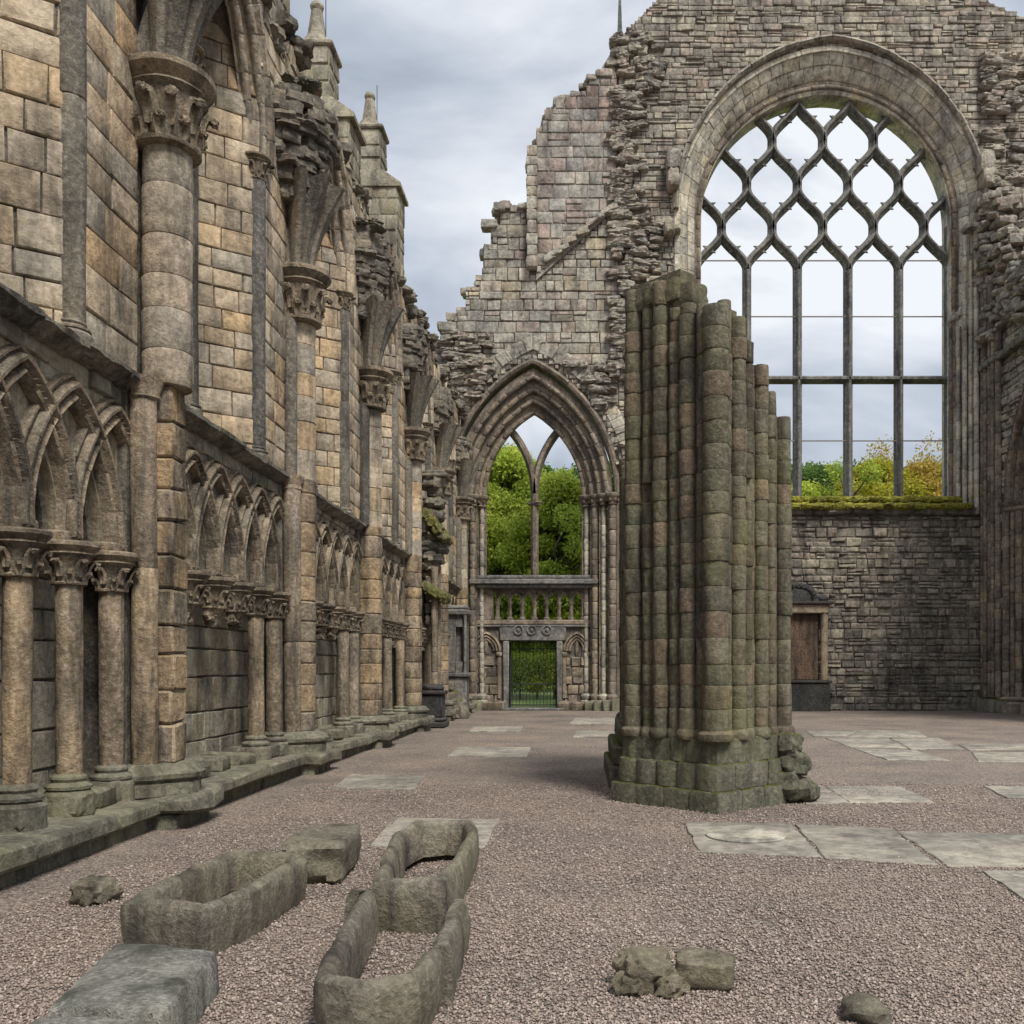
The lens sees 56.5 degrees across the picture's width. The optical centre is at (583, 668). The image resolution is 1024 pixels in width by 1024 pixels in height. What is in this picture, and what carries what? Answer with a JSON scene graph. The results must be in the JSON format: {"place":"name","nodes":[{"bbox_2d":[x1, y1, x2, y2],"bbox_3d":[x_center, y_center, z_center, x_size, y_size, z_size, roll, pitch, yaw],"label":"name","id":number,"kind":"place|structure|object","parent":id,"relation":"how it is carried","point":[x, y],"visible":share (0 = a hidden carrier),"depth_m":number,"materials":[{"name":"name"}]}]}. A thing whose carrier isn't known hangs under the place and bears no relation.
{"place":"outdoors","nodes":[
{"label":"outdoors","id":0,"kind":"place"},
{"bbox_2d":[0,710,1023,1023],"bbox_3d":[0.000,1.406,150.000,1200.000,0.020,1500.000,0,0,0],"label":"ground","id":1,"kind":"structure","parent":0,"point":[558,754],"depth_m":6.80,"materials":[{"name":"gravel"}]},
{"bbox_2d":[30,1016,158,1023],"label":"grave cover","id":2,"kind":"object","parent":1,"relation":"on","point":[79,1020],"visible":1,"depth_m":3.28,"materials":[{"name":"stone"}]},
{"bbox_2d":[69,875,123,906],"bbox_3d":[-2.928,1.349,5.707,0.219,0.192,0.292,0,0,20],"label":"rough stone","id":3,"kind":"object","parent":1,"relation":"on","point":[89,890],"visible":0.94,"depth_m":5.62,"materials":[{"name":"grey stone"}]},
{"bbox_2d":[45,944,218,1023],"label":"grave cover","id":4,"kind":"object","parent":1,"relation":"on","point":[162,984],"visible":0.98,"depth_m":3.68,"materials":[{"name":"stone"}]},
{"bbox_2d":[120,849,307,954],"bbox_3d":[-1.984,1.282,5.237,0.643,0.316,1.462,0,0,0],"label":"stone coffin","id":5,"kind":"object","parent":1,"relation":"on","point":[188,908],"visible":0.97,"depth_m":4.94,"materials":[{"name":"grey stone"}]},
{"bbox_2d":[0,0,479,887],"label":"side wall","id":6,"kind":"structure","parent":1,"relation":"on","point":[232,406],"depth_m":9.65,"materials":[{"name":"stone"}]},
{"bbox_2d":[421,470,453,684],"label":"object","id":7,"kind":"object","parent":6,"relation":"attached to","point":[437,541],"visible":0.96,"depth_m":23.29,"materials":[{"name":"stone"}]},
{"bbox_2d":[281,823,361,883],"bbox_3d":[-1.799,1.271,6.542,0.446,0.286,0.888,0,0,-4],"label":"coffin block","id":8,"kind":"object","parent":1,"relation":"on","point":[329,853],"depth_m":6.20,"materials":[{"name":"stone"}]},
{"bbox_2d":[331,774,424,789],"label":"grave slab","id":9,"kind":"structure","parent":1,"relation":"on","point":[385,782],"depth_m":11.57,"materials":[{"name":"grey stone"}]},
{"bbox_2d":[313,888,443,1023],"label":"stone coffin","id":10,"kind":"object","parent":1,"relation":"on","point":[343,993],"visible":1,"depth_m":3.56,"materials":[{"name":"grey stone"}]},
{"bbox_2d":[372,820,478,933],"bbox_3d":[-1.004,1.270,6.003,0.620,0.339,2.035,0,0,0],"label":"stone coffin","id":11,"kind":"object","parent":1,"relation":"on","point":[421,905],"visible":0.95,"depth_m":5.36,"materials":[{"name":"grey stone"}]},
{"bbox_2d":[371,818,498,847],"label":"grave slab","id":12,"kind":"structure","parent":1,"relation":"on","point":[485,827],"depth_m":8.30,"materials":[{"name":"grey stone"}]},
{"bbox_2d":[421,684,448,727],"bbox_3d":[-3.576,0.881,22.610,0.660,1.038,0.780,0,0,0],"label":"pedestal tomb","id":13,"kind":"object","parent":1,"relation":"on","point":[433,698],"visible":0.84,"depth_m":22.32,"materials":[{"name":"black stone"}]},
{"bbox_2d":[432,899,470,1007],"bbox_3d":[-0.606,1.285,4.330,0.112,0.290,0.802,0,0,-1],"label":"coffin fragment","id":14,"kind":"object","parent":1,"relation":"on","point":[451,942],"visible":0.82,"depth_m":4.17,"materials":[{"name":"stone"}]},
{"bbox_2d":[448,680,469,718],"bbox_3d":[-3.567,0.910,26.575,0.664,1.160,0.640,0,0,28],"label":"fallen stone","id":15,"kind":"object","parent":1,"relation":"on","point":[460,703],"visible":0.59,"depth_m":26.45,"materials":[{"name":"grey stone"}]},
{"bbox_2d":[448,605,471,715],"bbox_3d":[-3.718,-0.185,27.610,0.880,3.270,0.780,0,0,0],"label":"corner monument","id":16,"kind":"object","parent":1,"relation":"on","point":[458,646],"visible":0.7,"depth_m":27.34,"materials":[{"name":"grey stone"}]},
{"bbox_2d":[448,746,529,757],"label":"grave slab","id":17,"kind":"structure","parent":1,"relation":"on","point":[478,751],"depth_m":15.70,"materials":[{"name":"grey stone"}]},
{"bbox_2d":[469,726,522,731],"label":"grave slab","id":18,"kind":"structure","parent":1,"relation":"on","point":[496,729],"depth_m":21.43,"materials":[{"name":"grey stone"}]},
{"bbox_2d":[569,718,614,724],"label":"grave slab","id":19,"kind":"structure","parent":1,"relation":"on","point":[576,721],"depth_m":24.66,"materials":[{"name":"grey stone"}]},
{"bbox_2d":[573,730,614,737],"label":"grave slab","id":20,"kind":"structure","parent":1,"relation":"on","point":[589,734],"depth_m":19.81,"materials":[{"name":"grey stone"}]},
{"bbox_2d":[611,944,689,999],"bbox_3d":[0.291,1.338,4.156,0.342,0.220,0.322,0,0,0],"label":"rough stone","id":21,"kind":"object","parent":1,"relation":"on","point":[641,970],"visible":1,"depth_m":4.07,"materials":[{"name":"grey stone"}]},
{"bbox_2d":[675,947,735,991],"bbox_3d":[0.537,1.335,4.201,0.281,0.153,0.204,0,0,8],"label":"rough stone","id":22,"kind":"object","parent":1,"relation":"on","point":[703,968],"visible":0.93,"depth_m":4.11,"materials":[{"name":"grey stone"}]},
{"bbox_2d":[604,269,820,814],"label":"broken pier","id":23,"kind":"structure","parent":1,"relation":"on","point":[703,720],"depth_m":9.65,"materials":[{"name":"grey stone"}]},
{"bbox_2d":[433,0,1023,710],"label":"gable wall","id":24,"kind":"structure","parent":1,"relation":"on","point":[621,164],"depth_m":31.47,"materials":[{"name":"stone"}]},
{"bbox_2d":[685,822,820,857],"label":"grave slab","id":25,"kind":"structure","parent":1,"relation":"on","point":[785,839],"depth_m":7.67,"materials":[{"name":"grey stone"}]},
{"bbox_2d":[790,582,833,711],"bbox_3d":[7.010,-0.691,31.120,2.320,4.282,0.640,0,0,0],"label":"monument","id":26,"kind":"object","parent":1,"relation":"on","point":[810,691],"depth_m":31.00,"materials":[{"name":"black stone"}]},
{"bbox_2d":[806,785,848,804],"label":"grave slab","id":27,"kind":"structure","parent":1,"relation":"on","point":[827,798],"depth_m":10.07,"materials":[{"name":"grey stone"}]},
{"bbox_2d":[806,731,857,736],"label":"grave slab","id":28,"kind":"structure","parent":1,"relation":"on","point":[829,733],"depth_m":20.29,"materials":[{"name":"grey stone"}]},
{"bbox_2d":[840,991,890,1023],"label":"rough stone","id":29,"kind":"object","parent":1,"relation":"on","point":[858,1007],"visible":0.98,"depth_m":3.75,"materials":[{"name":"grey stone"}]},
{"bbox_2d":[795,824,937,865],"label":"grave slab","id":30,"kind":"structure","parent":1,"relation":"on","point":[833,842],"depth_m":7.50,"materials":[{"name":"grey stone"}]},
{"bbox_2d":[825,738,907,748],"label":"grave slab","id":31,"kind":"structure","parent":1,"relation":"on","point":[882,743],"depth_m":17.59,"materials":[{"name":"grey stone"}]},
{"bbox_2d":[825,786,933,803],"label":"grave slab","id":32,"kind":"structure","parent":1,"relation":"on","point":[867,798],"depth_m":10.39,"materials":[{"name":"grey stone"}]},
{"bbox_2d":[849,730,926,737],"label":"grave slab","id":33,"kind":"structure","parent":1,"relation":"on","point":[875,734],"depth_m":19.98,"materials":[{"name":"grey stone"}]},
{"bbox_2d":[853,748,949,760],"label":"grave slab","id":34,"kind":"structure","parent":1,"relation":"on","point":[898,755],"depth_m":15.16,"materials":[{"name":"grey stone"}]},
{"bbox_2d":[889,738,962,749],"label":"grave slab","id":35,"kind":"structure","parent":1,"relation":"on","point":[924,743],"depth_m":17.35,"materials":[{"name":"grey stone"}]},
{"bbox_2d":[898,831,1023,867],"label":"grave slab","id":36,"kind":"structure","parent":1,"relation":"on","point":[942,848],"depth_m":7.37,"materials":[{"name":"grey stone"}]},
{"bbox_2d":[958,743,1023,750],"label":"grave slab","id":37,"kind":"structure","parent":1,"relation":"on","point":[991,746],"depth_m":16.91,"materials":[{"name":"grey stone"}]},
{"bbox_2d":[971,186,1023,714],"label":"side arcade wall","id":38,"kind":"structure","parent":1,"relation":"on","point":[998,280],"depth_m":29.97,"materials":[{"name":"stone"}]},
{"bbox_2d":[971,752,1023,762],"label":"grave slab","id":39,"kind":"structure","parent":1,"relation":"on","point":[1014,757],"depth_m":14.99,"materials":[{"name":"grey stone"}]},
{"bbox_2d":[983,870,1023,900],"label":"grave slab","id":40,"kind":"structure","parent":1,"relation":"on","point":[1013,881],"depth_m":6.25,"materials":[{"name":"grey stone"}]},
{"bbox_2d":[983,786,1023,798],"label":"grave slab","id":41,"kind":"structure","parent":1,"relation":"on","point":[1017,792],"depth_m":10.72,"materials":[{"name":"grey stone"}]},
{"bbox_2d":[511,674,554,706],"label":"lawn","id":42,"kind":"structure","parent":0,"point":[539,700],"depth_m":41.22,"materials":[{"name":"green plant"}]},
{"bbox_2d":[468,440,568,658],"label":"tree","id":43,"kind":"object","parent":42,"relation":"on","point":[508,484],"visible":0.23,"depth_m":43.93,"materials":[{"name":"green plant"}]},
{"bbox_2d":[468,649,607,699],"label":"hedge","id":44,"kind":"object","parent":42,"relation":"on","point":[539,671],"visible":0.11,"depth_m":41.07,"materials":[{"name":"green plant"}]},
{"bbox_2d":[533,460,557,690],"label":"tree","id":45,"kind":"object","parent":42,"relation":"on","point":[548,468],"depth_m":55.05,"materials":[{"name":"green plant"}]},
{"bbox_2d":[490,464,607,667],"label":"tree","id":46,"kind":"object","parent":42,"relation":"on","point":[560,493],"visible":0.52,"depth_m":41.55,"materials":[{"name":"green plant"}]},
{"bbox_2d":[561,461,613,655],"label":"tree","id":47,"kind":"object","parent":42,"relation":"on","point":[575,471],"visible":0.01,"depth_m":53.01,"materials":[{"name":"green plant"}]},
{"bbox_2d":[791,459,842,495],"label":"tree","id":48,"kind":"object","parent":42,"relation":"on","point":[815,473],"visible":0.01,"depth_m":60.24,"materials":[{"name":"green plant"}]},
{"bbox_2d":[791,457,887,496],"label":"tree","id":49,"kind":"object","parent":42,"relation":"on","point":[809,489],"visible":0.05,"depth_m":48.51,"materials":[{"name":"green plant"}]},
{"bbox_2d":[824,457,904,469],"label":"tree","id":50,"kind":"object","parent":42,"relation":"on","point":[860,463],"depth_m":63.28,"materials":[{"name":"green plant"}]},
{"bbox_2d":[824,456,934,496],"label":"tree","id":51,"kind":"object","parent":42,"relation":"on","point":[911,487],"visible":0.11,"depth_m":48.08,"materials":[{"name":"green plant"}]},
{"bbox_2d":[862,430,941,495],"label":"tree","id":52,"kind":"object","parent":42,"relation":"on","point":[926,468],"visible":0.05,"depth_m":49.06,"materials":[{"name":"yellow plant"}]},
{"bbox_2d":[290,0,1023,472],"label":"sky","id":53,"kind":"structure","parent":0,"point":[462,89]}
]}

